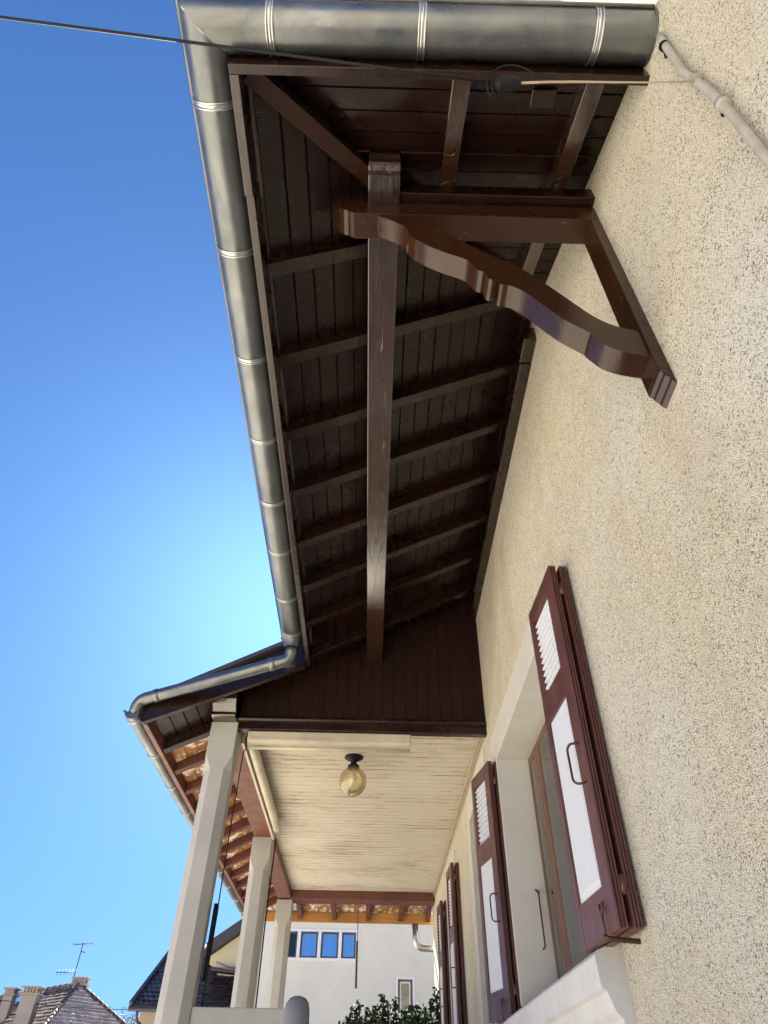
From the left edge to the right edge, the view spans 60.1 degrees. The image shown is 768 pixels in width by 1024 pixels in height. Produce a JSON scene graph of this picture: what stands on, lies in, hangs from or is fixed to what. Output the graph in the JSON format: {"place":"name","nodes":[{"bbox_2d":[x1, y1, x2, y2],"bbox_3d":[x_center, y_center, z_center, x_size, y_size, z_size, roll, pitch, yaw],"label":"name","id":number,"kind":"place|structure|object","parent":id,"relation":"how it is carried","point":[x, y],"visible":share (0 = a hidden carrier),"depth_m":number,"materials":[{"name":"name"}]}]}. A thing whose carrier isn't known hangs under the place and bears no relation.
{"place":"outdoors","nodes":[
{"label":"outdoors","id":0,"kind":"place"},
{"bbox_2d":[109,1006,138,1023],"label":"tree","id":1,"kind":"object","parent":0,"point":[130,1018],"visible":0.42,"depth_m":34.25,"materials":[{"name":"green plant"}]},
{"bbox_2d":[0,0,281,1022],"label":"sky","id":2,"kind":"structure","parent":0,"point":[134,561],"materials":[{"name":"blue"}]},
{"bbox_2d":[254,912,435,1023],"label":"neighbour house","id":3,"kind":"structure","parent":0,"point":[393,961],"depth_m":18.31,"materials":[{"name":"white rendered plaster"},{"name":"window glass"},{"name":"painted wood"}]},
{"bbox_2d":[288,928,359,960],"bbox_3d":[-1.885,12.212,18.707,2.370,0.750,0.165,1,-43,0],"label":"window","id":4,"kind":"structure","parent":3,"relation":"in","point":[304,944],"depth_m":18.72,"materials":[{"name":"white paint"}]},
{"bbox_2d":[396,976,414,1015],"bbox_3d":[0.573,13.102,17.948,0.510,0.860,0.160,1,-43,0],"label":"window","id":5,"kind":"structure","parent":3,"relation":"in","point":[403,984],"depth_m":18.00,"materials":[{"name":"white paint"}]},
{"label":"ground","id":6,"kind":"structure","parent":0,"visible":0},
{"bbox_2d":[0,976,126,1023],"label":"neighbour house","id":7,"kind":"structure","parent":6,"relation":"on","point":[25,1009],"depth_m":27.43,"materials":[{"name":"tile"}]},
{"bbox_2d":[1,1000,127,1009],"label":"street wire","id":8,"kind":"object","parent":7,"relation":"attached to","point":[71,1007],"visible":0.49,"depth_m":26.39,"materials":[{"name":"black plastic"}]},
{"bbox_2d":[56,943,92,986],"bbox_3d":[-13.550,19.809,29.019,1.197,1.620,0.684,-1,-43,2],"label":"antenna","id":9,"kind":"object","parent":7,"relation":"attached to","point":[78,944],"visible":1,"depth_m":29.19,"materials":[{"name":"metal"}]},
{"bbox_2d":[128,944,234,1023],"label":"neighbour house","id":10,"kind":"structure","parent":6,"relation":"on","point":[144,1000],"depth_m":18.80,"materials":[{"name":"tile"}]},
{"bbox_2d":[204,919,241,975],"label":"neighbour house","id":11,"kind":"structure","parent":6,"relation":"on","point":[224,954],"depth_m":20.10,"materials":[{"name":"paint"}]},
{"bbox_2d":[283,996,309,1023],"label":"newel post","id":12,"kind":"object","parent":6,"relation":"on","point":[296,1010],"visible":1,"depth_m":3.21,"materials":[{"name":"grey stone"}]},
{"bbox_2d":[123,0,767,1023],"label":"house","id":13,"kind":"structure","parent":6,"relation":"on","point":[501,360],"depth_m":2.69,"materials":[{"name":"brown paint"}]},
{"bbox_2d":[201,732,280,1006],"bbox_3d":[-1.087,3.121,5.425,0.105,1.785,2.439,1,-43,0],"label":"roller awning","id":14,"kind":"object","parent":13,"relation":"on","point":[256,768],"visible":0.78,"depth_m":5.45,"materials":[{"name":"beige fabric"}]},
{"bbox_2d":[255,839,276,1007],"bbox_3d":[-1.145,4.072,6.314,0.019,1.802,0.054,1,-43,0],"label":"crank rod","id":15,"kind":"object","parent":13,"relation":"hanging from","point":[265,925],"visible":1,"depth_m":6.37,"materials":[{"name":"white metal"}]},
{"bbox_2d":[247,731,410,752],"bbox_3d":[-0.412,1.735,5.011,1.230,0.109,0.104,1,-43,0],"label":"roller awning","id":16,"kind":"object","parent":13,"relation":"attached to","point":[315,741],"visible":1,"depth_m":4.99,"materials":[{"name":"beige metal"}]},
{"bbox_2d":[0,15,694,97],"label":"overhead wire","id":17,"kind":"object","parent":13,"relation":"attached to","point":[506,83],"visible":1,"depth_m":1.92,"materials":[{"name":"black plastic"}]},
{"bbox_2d":[339,753,366,796],"bbox_3d":[-0.256,2.192,5.506,0.228,0.322,0.228,1,-43,0],"label":"ceiling lamp","id":18,"kind":"object","parent":13,"relation":"attached to","point":[353,759],"visible":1,"depth_m":5.53,"materials":[{"name":"clear glass"}]},
{"bbox_2d":[355,906,358,988],"bbox_3d":[-0.352,5.695,8.706,0.030,0.902,0.128,1,-43,0],"label":"crank rod","id":19,"kind":"object","parent":13,"relation":"hanging from","point":[356,965],"visible":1,"depth_m":8.63,"materials":[{"name":"metal"}]},
{"bbox_2d":[338,987,440,1023],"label":"bush","id":20,"kind":"object","parent":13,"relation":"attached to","point":[409,1018],"visible":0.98,"depth_m":7.63,"materials":[{"name":"green plant"}]},
{"bbox_2d":[444,850,462,1023],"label":"window","id":21,"kind":"structure","parent":13,"relation":"in","point":[453,855],"depth_m":6.79,"materials":[{"name":"paint"}]},
{"bbox_2d":[465,748,502,1023],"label":"door","id":22,"kind":"structure","parent":13,"relation":"in","point":[477,924],"depth_m":5.28,"materials":[{"name":"paint"}]},
{"bbox_2d":[490,568,635,1023],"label":"window","id":23,"kind":"structure","parent":13,"relation":"in","point":[559,983],"depth_m":3.84,"materials":[{"name":"paint"}]},
{"bbox_2d":[656,32,767,167],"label":"conduit","id":24,"kind":"object","parent":13,"relation":"attached to","point":[732,115],"visible":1,"depth_m":1.66,"materials":[{"name":"grey plastic"}]}
]}

